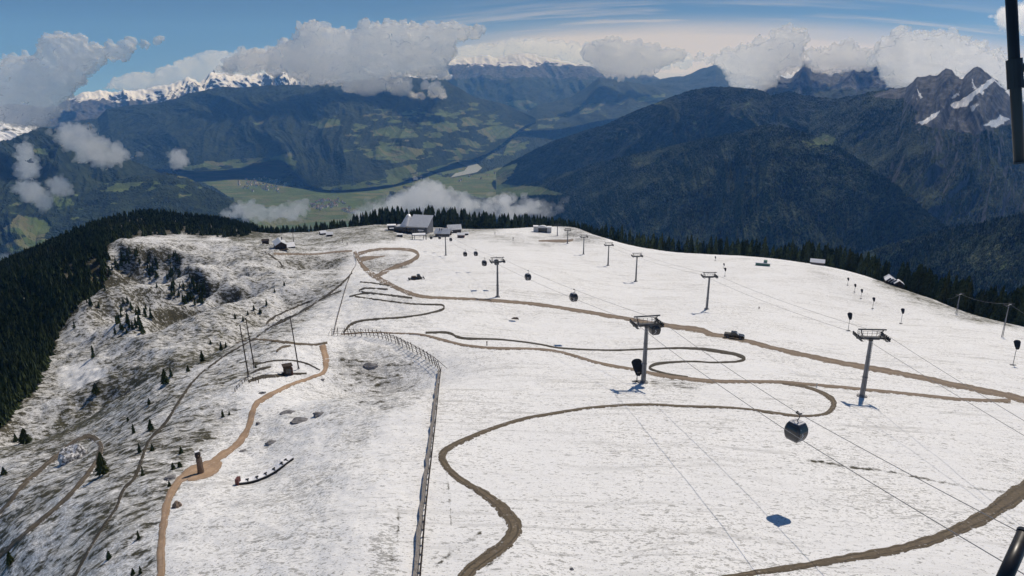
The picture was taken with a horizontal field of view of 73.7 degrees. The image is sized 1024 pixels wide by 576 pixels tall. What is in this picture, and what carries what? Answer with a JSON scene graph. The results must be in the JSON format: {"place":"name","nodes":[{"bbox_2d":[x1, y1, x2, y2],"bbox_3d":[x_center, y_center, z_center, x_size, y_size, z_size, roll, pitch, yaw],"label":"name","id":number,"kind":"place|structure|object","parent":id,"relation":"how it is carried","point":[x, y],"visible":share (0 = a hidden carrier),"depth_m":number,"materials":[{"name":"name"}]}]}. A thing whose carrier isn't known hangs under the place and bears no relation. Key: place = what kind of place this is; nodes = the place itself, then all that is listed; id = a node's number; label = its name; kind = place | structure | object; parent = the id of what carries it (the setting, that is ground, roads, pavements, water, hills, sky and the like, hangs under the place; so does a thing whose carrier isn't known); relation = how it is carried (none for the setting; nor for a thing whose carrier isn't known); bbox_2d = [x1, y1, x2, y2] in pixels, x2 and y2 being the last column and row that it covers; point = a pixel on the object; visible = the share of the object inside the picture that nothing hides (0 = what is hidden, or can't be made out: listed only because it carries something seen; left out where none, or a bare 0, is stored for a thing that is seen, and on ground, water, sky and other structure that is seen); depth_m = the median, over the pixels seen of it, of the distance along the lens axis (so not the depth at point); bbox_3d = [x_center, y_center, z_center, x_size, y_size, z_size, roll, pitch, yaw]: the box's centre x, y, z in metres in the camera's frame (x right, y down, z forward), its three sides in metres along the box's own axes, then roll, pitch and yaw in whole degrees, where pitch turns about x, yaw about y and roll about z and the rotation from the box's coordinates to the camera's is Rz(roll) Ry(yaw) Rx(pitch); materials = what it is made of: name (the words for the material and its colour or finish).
{"place":"outdoors","nodes":[
{"label":"outdoors","id":0,"kind":"place"},
{"bbox_2d":[0,121,158,260],"bbox_3d":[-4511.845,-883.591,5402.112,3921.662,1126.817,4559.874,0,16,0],"label":"mountain","id":1,"kind":"structure","parent":0,"point":[50,177],"depth_m":5381.59,"materials":[{"name":"green plant"}]},
{"bbox_2d":[36,172,275,244],"bbox_3d":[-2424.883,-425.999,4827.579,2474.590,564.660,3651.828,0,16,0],"label":"hill","id":2,"kind":"structure","parent":0,"point":[166,191],"depth_m":5097.11,"materials":[{"name":"green plant"}]},
{"bbox_2d":[0,70,347,128],"bbox_3d":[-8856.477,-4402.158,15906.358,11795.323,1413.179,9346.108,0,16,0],"label":"mountain","id":3,"kind":"structure","parent":0,"point":[88,105],"depth_m":15749.32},
{"bbox_2d":[187,461,221,480],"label":"path","id":4,"kind":"structure","parent":0,"point":[214,469],"depth_m":101.38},
{"bbox_2d":[194,450,203,473],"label":"carved post","id":5,"kind":"object","parent":4,"relation":"on","point":[200,468],"visible":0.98,"depth_m":100.45,"materials":[{"name":"brown wood"}]},
{"bbox_2d":[156,344,328,575],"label":"path","id":6,"kind":"structure","parent":0,"point":[190,471],"depth_m":105.45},
{"bbox_2d":[248,372,306,382],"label":"path","id":7,"kind":"structure","parent":0,"point":[264,376],"depth_m":155.17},
{"bbox_2d":[237,338,327,345],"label":"path","id":8,"kind":"structure","parent":0,"point":[290,342],"depth_m":187.01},
{"bbox_2d":[256,359,319,370],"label":"path","id":9,"kind":"structure","parent":0,"point":[288,360],"depth_m":167.17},
{"bbox_2d":[52,72,535,189],"bbox_3d":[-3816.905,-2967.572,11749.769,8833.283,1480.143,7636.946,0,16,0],"label":"mountain","id":10,"kind":"structure","parent":0,"point":[395,128],"depth_m":10481.27,"materials":[{"name":"green plant"}]},
{"bbox_2d":[0,104,617,231],"bbox_3d":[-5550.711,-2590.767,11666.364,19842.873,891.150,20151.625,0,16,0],"label":"valley floor","id":11,"kind":"structure","parent":0,"point":[288,205],"depth_m":8588.69,"materials":[{"name":"green plant"}]},
{"bbox_2d":[274,250,351,255],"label":"path","id":12,"kind":"structure","parent":0,"point":[301,254],"depth_m":534.39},
{"bbox_2d":[360,255,384,261],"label":"road","id":13,"kind":"structure","parent":0,"point":[366,258],"depth_m":481.37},
{"bbox_2d":[358,248,419,276],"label":"road","id":14,"kind":"structure","parent":0,"point":[400,265],"depth_m":487.54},
{"bbox_2d":[452,161,481,176],"bbox_3d":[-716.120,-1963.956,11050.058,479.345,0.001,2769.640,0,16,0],"label":"lake","id":15,"kind":"structure","parent":0,"point":[473,167],"depth_m":10798.60,"materials":[{"name":"grey liquid"}]},
{"bbox_2d":[0,218,1023,575],"bbox_3d":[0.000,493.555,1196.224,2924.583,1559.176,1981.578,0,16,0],"label":"snowy ground","id":16,"kind":"structure","parent":0,"point":[644,490],"depth_m":123.39,"materials":[{"name":"snow"}]},
{"bbox_2d":[5,551,14,565],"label":"conifer","id":17,"kind":"object","parent":16,"relation":"on","point":[10,559],"visible":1,"depth_m":93.91,"materials":[{"name":"green plant"}]},
{"bbox_2d":[16,428,31,444],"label":"conifer","id":18,"kind":"object","parent":16,"relation":"on","point":[24,438],"visible":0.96,"depth_m":207.98,"materials":[{"name":"green plant"}]},
{"bbox_2d":[0,433,103,558],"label":"trail","id":19,"kind":"object","parent":16,"relation":"on","point":[59,504],"visible":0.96,"depth_m":118.18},
{"bbox_2d":[57,444,87,466],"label":"boulder","id":20,"kind":"object","parent":16,"relation":"on","point":[69,453],"visible":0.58,"depth_m":136.10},
{"bbox_2d":[94,451,110,476],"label":"conifer","id":21,"kind":"object","parent":16,"relation":"on","point":[102,468],"visible":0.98,"depth_m":109.51,"materials":[{"name":"green plant"}]},
{"bbox_2d":[73,369,205,575],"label":"trail","id":22,"kind":"object","parent":16,"relation":"on","point":[128,484],"visible":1,"depth_m":101.18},
{"bbox_2d":[160,369,169,384],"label":"conifer","id":23,"kind":"object","parent":16,"relation":"on","point":[164,379],"visible":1,"depth_m":170.94,"materials":[{"name":"green plant"}]},
{"bbox_2d":[239,325,249,376],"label":"wooden pole","id":24,"kind":"object","parent":16,"relation":"on","point":[248,375],"visible":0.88,"depth_m":153.43,"materials":[{"name":"brown wood"}]},
{"bbox_2d":[235,455,293,485],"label":"curved bench","id":25,"kind":"object","parent":16,"relation":"on","point":[282,463],"visible":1,"depth_m":97.74,"materials":[{"name":"white wood"}]},
{"bbox_2d":[208,273,351,368],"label":"trail","id":26,"kind":"object","parent":16,"relation":"on","point":[268,328],"visible":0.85,"depth_m":257.71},
{"bbox_2d":[272,237,288,250],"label":"lodge","id":27,"kind":"structure","parent":16,"relation":"on","point":[280,244],"depth_m":546.18,"materials":[{"name":"white wood"}]},
{"bbox_2d":[281,362,292,375],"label":"lookout kiosk","id":28,"kind":"object","parent":16,"relation":"on","point":[287,369],"visible":0.93,"depth_m":158.49,"materials":[{"name":"brown wood"}]},
{"bbox_2d":[289,316,299,369],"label":"wooden pole","id":29,"kind":"object","parent":16,"relation":"on","point":[294,345],"visible":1,"depth_m":162.17,"materials":[{"name":"brown wood"}]},
{"bbox_2d":[290,417,307,423],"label":"boulder","id":30,"kind":"object","parent":16,"relation":"on","point":[295,420],"visible":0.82,"depth_m":118.99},
{"bbox_2d":[266,290,340,326],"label":"trail","id":31,"kind":"object","parent":16,"relation":"on","point":[272,318],"visible":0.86,"depth_m":337.13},
{"bbox_2d":[363,362,377,369],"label":"boulder","id":32,"kind":"object","parent":16,"relation":"on","point":[368,365],"visible":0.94,"depth_m":170.80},
{"bbox_2d":[349,292,411,298],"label":"trail","id":33,"kind":"object","parent":16,"relation":"on","point":[392,295],"visible":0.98,"depth_m":284.10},
{"bbox_2d":[330,327,443,368],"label":"fence","id":34,"kind":"object","parent":16,"relation":"on","point":[397,338],"visible":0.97,"depth_m":184.74,"materials":[{"name":"brown wood"}]},
{"bbox_2d":[343,296,444,331],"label":"trail","id":35,"kind":"object","parent":16,"relation":"on","point":[376,319],"visible":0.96,"depth_m":230.06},
{"bbox_2d":[394,214,432,233],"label":"station building","id":36,"kind":"structure","parent":16,"relation":"on","point":[414,223],"depth_m":697.05,"materials":[{"name":"grey metal"}]},
{"bbox_2d":[412,369,440,575],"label":"fence","id":37,"kind":"object","parent":16,"relation":"on","point":[419,549],"visible":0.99,"depth_m":78.47,"materials":[{"name":"brown wood"}]},
{"bbox_2d":[0,204,883,426],"bbox_3d":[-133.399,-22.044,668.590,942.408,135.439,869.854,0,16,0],"label":"forest","id":38,"kind":"object","parent":16,"relation":"on","point":[32,325],"visible":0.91,"depth_m":484.65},
{"bbox_2d":[434,228,452,236],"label":"lodge","id":39,"kind":"structure","parent":16,"relation":"on","point":[443,231],"depth_m":667.30,"materials":[{"name":"grey wood"}]},
{"bbox_2d":[446,224,461,232],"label":"lodge","id":40,"kind":"structure","parent":16,"relation":"on","point":[456,228],"depth_m":695.06,"materials":[{"name":"grey wood"}]},
{"bbox_2d":[489,257,504,297],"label":"lift pylon","id":41,"kind":"object","parent":16,"relation":"on","point":[497,280],"visible":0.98,"depth_m":271.99,"materials":[{"name":"metal"}]},
{"bbox_2d":[533,225,551,232],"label":"station","id":42,"kind":"object","parent":16,"relation":"on","point":[543,228],"visible":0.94,"depth_m":721.49,"materials":[{"name":"grey metal"}]},
{"bbox_2d":[426,331,745,376],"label":"trail","id":43,"kind":"object","parent":16,"relation":"on","point":[742,357],"visible":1,"depth_m":179.82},
{"bbox_2d":[631,359,641,382],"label":"snow gun","id":44,"kind":"object","parent":16,"relation":"on","point":[637,365],"visible":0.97,"depth_m":140.25,"materials":[{"name":"metal"}]},
{"bbox_2d":[631,253,642,281],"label":"lift pylon","id":45,"kind":"object","parent":16,"relation":"on","point":[641,255],"visible":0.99,"depth_m":372.96,"materials":[{"name":"metal"}]},
{"bbox_2d":[438,383,836,575],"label":"trail","id":46,"kind":"object","parent":16,"relation":"on","point":[508,516],"visible":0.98,"depth_m":84.55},
{"bbox_2d":[630,315,663,383],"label":"lift pylon","id":47,"kind":"object","parent":16,"relation":"on","point":[660,324],"visible":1,"depth_m":137.35,"materials":[{"name":"metal"}]},
{"bbox_2d":[409,230,1023,574],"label":"cable","id":48,"kind":"object","parent":47,"relation":"attached to","point":[810,445],"visible":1,"depth_m":58.96,"materials":[{"name":"metal"}]},
{"bbox_2d":[418,231,1015,530],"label":"cable","id":49,"kind":"object","parent":47,"relation":"attached to","point":[820,425],"visible":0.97,"depth_m":68.25,"materials":[{"name":"metal"}]},
{"bbox_2d":[569,289,577,301],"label":"gondola cabin","id":50,"kind":"object","parent":49,"relation":"hanging from","point":[574,295],"visible":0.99,"depth_m":188.53,"materials":[{"name":"paint"}]},
{"bbox_2d":[649,318,660,334],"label":"gondola cabin","id":51,"kind":"object","parent":49,"relation":"hanging from","point":[655,330],"visible":0.48,"depth_m":138.73,"materials":[{"name":"metal"}]},
{"bbox_2d":[784,411,807,442],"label":"gondola cabin","id":52,"kind":"object","parent":49,"relation":"hanging from","point":[797,427],"visible":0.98,"depth_m":78.92,"materials":[{"name":"metal"}]},
{"bbox_2d":[785,424,796,438],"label":"window","id":53,"kind":"structure","parent":52,"relation":"in","point":[793,430],"depth_m":79.03,"materials":[{"name":"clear glass"}]},
{"bbox_2d":[800,426,807,438],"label":"window","id":54,"kind":"structure","parent":52,"relation":"in","point":[804,432],"depth_m":78.72,"materials":[{"name":"clear glass"}]},
{"bbox_2d":[341,332,1010,403],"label":"trail","id":55,"kind":"object","parent":16,"relation":"on","point":[708,381],"visible":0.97,"depth_m":148.12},
{"bbox_2d":[701,272,717,309],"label":"lift pylon","id":56,"kind":"object","parent":16,"relation":"on","point":[708,287],"visible":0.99,"depth_m":267.90,"materials":[{"name":"metal"}]},
{"bbox_2d":[711,236,718,254],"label":"conifer","id":57,"kind":"object","parent":16,"relation":"on","point":[715,251],"visible":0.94,"depth_m":602.15,"materials":[{"name":"green plant"}]},
{"bbox_2d":[722,236,728,254],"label":"conifer","id":58,"kind":"object","parent":16,"relation":"on","point":[725,251],"visible":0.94,"depth_m":602.20,"materials":[{"name":"green plant"}]},
{"bbox_2d":[752,239,759,256],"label":"conifer","id":59,"kind":"object","parent":16,"relation":"on","point":[755,251],"visible":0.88,"depth_m":602.97,"materials":[{"name":"green plant"}]},
{"bbox_2d":[755,260,770,265],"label":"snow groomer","id":60,"kind":"object","parent":16,"relation":"on","point":[764,263],"visible":0.95,"depth_m":447.72},
{"bbox_2d":[759,236,767,257],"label":"conifer","id":61,"kind":"object","parent":16,"relation":"on","point":[763,253],"visible":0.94,"depth_m":583.16,"materials":[{"name":"green plant"}]},
{"bbox_2d":[788,240,794,260],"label":"conifer","id":62,"kind":"object","parent":16,"relation":"on","point":[791,255],"visible":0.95,"depth_m":574.92,"materials":[{"name":"green plant"}]},
{"bbox_2d":[803,239,810,262],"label":"conifer","id":63,"kind":"object","parent":16,"relation":"on","point":[807,257],"visible":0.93,"depth_m":563.37,"materials":[{"name":"green plant"}]},
{"bbox_2d":[810,258,824,265],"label":"mountain hut","id":64,"kind":"object","parent":16,"relation":"on","point":[820,262],"visible":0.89,"depth_m":504.73,"materials":[{"name":"grey wood"}]},
{"bbox_2d":[814,242,821,258],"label":"conifer","id":65,"kind":"object","parent":16,"relation":"on","point":[818,254],"visible":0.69,"depth_m":557.33,"materials":[{"name":"green plant"}]},
{"bbox_2d":[834,245,841,268],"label":"conifer","id":66,"kind":"object","parent":16,"relation":"on","point":[837,258],"visible":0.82,"depth_m":552.67,"materials":[{"name":"green plant"}]},
{"bbox_2d":[838,247,847,269],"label":"conifer","id":67,"kind":"object","parent":16,"relation":"on","point":[842,266],"visible":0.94,"depth_m":544.11,"materials":[{"name":"green plant"}]},
{"bbox_2d":[846,248,851,270],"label":"conifer","id":68,"kind":"object","parent":16,"relation":"on","point":[849,259],"visible":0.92,"depth_m":545.05,"materials":[{"name":"green plant"}]},
{"bbox_2d":[867,255,874,277],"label":"conifer","id":69,"kind":"object","parent":16,"relation":"on","point":[870,272],"visible":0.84,"depth_m":520.55,"materials":[{"name":"green plant"}]},
{"bbox_2d":[853,328,890,397],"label":"lift pylon","id":70,"kind":"object","parent":16,"relation":"on","point":[884,337],"visible":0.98,"depth_m":138.31,"materials":[{"name":"metal"}]},
{"bbox_2d":[554,224,1023,435],"bbox_3d":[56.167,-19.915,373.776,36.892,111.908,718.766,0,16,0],"label":"cable","id":71,"kind":"object","parent":70,"relation":"attached to","point":[880,348],"visible":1,"depth_m":115.42,"materials":[{"name":"metal"}]},
{"bbox_2d":[576,232,1023,420],"bbox_3d":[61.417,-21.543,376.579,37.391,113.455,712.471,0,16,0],"label":"cable","id":72,"kind":"object","parent":70,"relation":"attached to","point":[872,330],"visible":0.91,"depth_m":127.91,"materials":[{"name":"metal"}]},
{"bbox_2d":[872,257,881,279],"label":"conifer","id":73,"kind":"object","parent":16,"relation":"on","point":[876,273],"visible":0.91,"depth_m":509.41,"materials":[{"name":"green plant"}]},
{"bbox_2d":[893,279,904,288],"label":"mountain hut","id":74,"kind":"object","parent":16,"relation":"on","point":[898,283],"visible":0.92,"depth_m":442.87,"materials":[{"name":"brown wood"}]},
{"bbox_2d":[898,262,910,288],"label":"conifer","id":75,"kind":"object","parent":16,"relation":"on","point":[904,275],"visible":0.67,"depth_m":475.24,"materials":[{"name":"green plant"}]},
{"bbox_2d":[911,264,923,293],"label":"conifer","id":76,"kind":"object","parent":16,"relation":"on","point":[917,279],"visible":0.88,"depth_m":446.57,"materials":[{"name":"green plant"}]},
{"bbox_2d":[920,272,930,295],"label":"conifer","id":77,"kind":"object","parent":16,"relation":"on","point":[923,292],"visible":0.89,"depth_m":437.72,"materials":[{"name":"green plant"}]},
{"bbox_2d":[924,274,933,296],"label":"conifer","id":78,"kind":"object","parent":16,"relation":"on","point":[930,280],"visible":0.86,"depth_m":435.06,"materials":[{"name":"green plant"}]},
{"bbox_2d":[928,275,936,298],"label":"conifer","id":79,"kind":"object","parent":16,"relation":"on","point":[931,294],"visible":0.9,"depth_m":432.24,"materials":[{"name":"green plant"}]},
{"bbox_2d":[934,277,945,302],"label":"conifer","id":80,"kind":"object","parent":16,"relation":"on","point":[941,286],"visible":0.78,"depth_m":412.39,"materials":[{"name":"green plant"}]},
{"bbox_2d":[937,270,950,303],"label":"conifer","id":81,"kind":"object","parent":16,"relation":"on","point":[944,295],"visible":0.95,"depth_m":407.22,"materials":[{"name":"green plant"}]},
{"bbox_2d":[946,275,957,306],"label":"conifer","id":82,"kind":"object","parent":16,"relation":"on","point":[952,295],"visible":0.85,"depth_m":400.58,"materials":[{"name":"green plant"}]},
{"bbox_2d":[955,276,972,312],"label":"conifer","id":83,"kind":"object","parent":16,"relation":"on","point":[966,283],"visible":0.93,"depth_m":389.00,"materials":[{"name":"green plant"}]},
{"bbox_2d":[960,280,972,312],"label":"conifer","id":84,"kind":"object","parent":16,"relation":"on","point":[967,305],"visible":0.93,"depth_m":387.32,"materials":[{"name":"green plant"}]},
{"bbox_2d":[973,290,984,314],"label":"conifer","id":85,"kind":"object","parent":16,"relation":"on","point":[979,304],"visible":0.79,"depth_m":376.80,"materials":[{"name":"green plant"}]},
{"bbox_2d":[977,291,989,316],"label":"conifer","id":86,"kind":"object","parent":16,"relation":"on","point":[984,301],"visible":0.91,"depth_m":372.70,"materials":[{"name":"green plant"}]},
{"bbox_2d":[979,297,989,317],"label":"conifer","id":87,"kind":"object","parent":16,"relation":"on","point":[985,309],"visible":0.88,"depth_m":371.69,"materials":[{"name":"green plant"}]},
{"bbox_2d":[986,293,997,318],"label":"conifer","id":88,"kind":"object","parent":16,"relation":"on","point":[991,307],"visible":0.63,"depth_m":365.50,"materials":[{"name":"green plant"}]},
{"bbox_2d":[988,285,997,310],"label":"conifer","id":89,"kind":"object","parent":16,"relation":"on","point":[992,295],"visible":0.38,"depth_m":372.25,"materials":[{"name":"green plant"}]},
{"bbox_2d":[989,285,1004,319],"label":"conifer","id":90,"kind":"object","parent":16,"relation":"on","point":[999,299],"visible":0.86,"depth_m":357.22,"materials":[{"name":"green plant"}]},
{"bbox_2d":[994,292,1007,320],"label":"conifer","id":91,"kind":"object","parent":16,"relation":"on","point":[1002,307],"visible":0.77,"depth_m":355.42,"materials":[{"name":"green plant"}]},
{"bbox_2d":[997,295,1014,323],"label":"conifer","id":92,"kind":"object","parent":16,"relation":"on","point":[1009,315],"visible":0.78,"depth_m":349.70,"materials":[{"name":"green plant"}]},
{"bbox_2d":[1010,340,1020,365],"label":"snow gun","id":93,"kind":"object","parent":16,"relation":"on","point":[1017,343],"visible":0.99,"depth_m":198.71,"materials":[{"name":"metal"}]},
{"bbox_2d":[1009,289,1023,324],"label":"conifer","id":94,"kind":"object","parent":16,"relation":"on","point":[1017,303],"visible":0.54,"depth_m":349.08,"materials":[{"name":"green plant"}]},
{"bbox_2d":[1013,300,1023,325],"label":"conifer","id":95,"kind":"object","parent":16,"relation":"on","point":[1019,319],"visible":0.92,"depth_m":338.65,"materials":[{"name":"green plant"}]},
{"bbox_2d":[0,0,1023,106],"label":"sky","id":96,"kind":"structure","parent":0,"point":[52,52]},
{"bbox_2d":[416,53,659,109],"bbox_3d":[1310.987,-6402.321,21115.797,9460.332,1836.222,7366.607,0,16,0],"label":"mountain","id":97,"kind":"structure","parent":0,"point":[522,81],"depth_m":20715.73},
{"bbox_2d":[539,239,572,242],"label":"path","id":98,"kind":"structure","parent":0,"point":[559,240],"depth_m":638.01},
{"bbox_2d":[518,77,672,130],"bbox_3d":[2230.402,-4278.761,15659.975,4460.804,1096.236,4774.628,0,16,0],"label":"hill","id":99,"kind":"structure","parent":0,"point":[599,99],"depth_m":15025.57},
{"bbox_2d":[496,86,875,189],"bbox_3d":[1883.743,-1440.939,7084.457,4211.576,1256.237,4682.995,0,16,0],"label":"hill","id":100,"kind":"structure","parent":0,"point":[695,115],"depth_m":7098.77,"materials":[{"name":"green plant"}]},
{"bbox_2d":[353,251,1023,402],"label":"road","id":101,"kind":"structure","parent":0,"point":[955,385],"depth_m":198.95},
{"bbox_2d":[724,331,744,339],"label":"pickup truck","id":102,"kind":"object","parent":101,"relation":"on","point":[733,334],"visible":1,"depth_m":202.35,"materials":[{"name":"black paint"}]},
{"bbox_2d":[643,64,767,95],"bbox_3d":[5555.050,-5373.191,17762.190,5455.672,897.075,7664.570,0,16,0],"label":"mountain","id":103,"kind":"structure","parent":0,"point":[715,75],"depth_m":17047.78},
{"bbox_2d":[496,124,948,256],"bbox_3d":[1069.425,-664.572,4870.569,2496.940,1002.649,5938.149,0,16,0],"label":"hill","id":104,"kind":"structure","parent":0,"point":[777,186],"depth_m":4039.68,"materials":[{"name":"green plant"}]},
{"bbox_2d":[757,61,910,98],"bbox_3d":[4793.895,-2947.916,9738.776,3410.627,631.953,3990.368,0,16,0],"label":"mountain","id":105,"kind":"structure","parent":0,"point":[853,80],"depth_m":9248.73,"materials":[{"name":"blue stone"}]},
{"bbox_2d":[721,479,1023,575],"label":"road","id":106,"kind":"structure","parent":0,"point":[1011,497],"depth_m":73.31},
{"bbox_2d":[809,66,1023,227],"bbox_3d":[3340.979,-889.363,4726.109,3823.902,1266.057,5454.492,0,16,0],"label":"mountain","id":107,"kind":"structure","parent":0,"point":[939,146],"depth_m":4439.85,"materials":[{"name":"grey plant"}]},
{"bbox_2d":[845,211,1023,304],"bbox_3d":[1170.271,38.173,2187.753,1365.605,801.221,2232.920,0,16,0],"label":"hill","id":108,"kind":"structure","parent":0,"point":[987,255],"depth_m":2079.71,"materials":[{"name":"green plant"}]},
{"bbox_2d":[996,526,1023,575],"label":"steel post","id":109,"kind":"object","parent":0,"point":[1012,561],"visible":1,"depth_m":4.29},
{"bbox_2d":[1005,0,1023,163],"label":"hanging pipe","id":110,"kind":"object","parent":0,"point":[1015,72],"visible":1,"depth_m":2.02,"materials":[{"name":"metal"}]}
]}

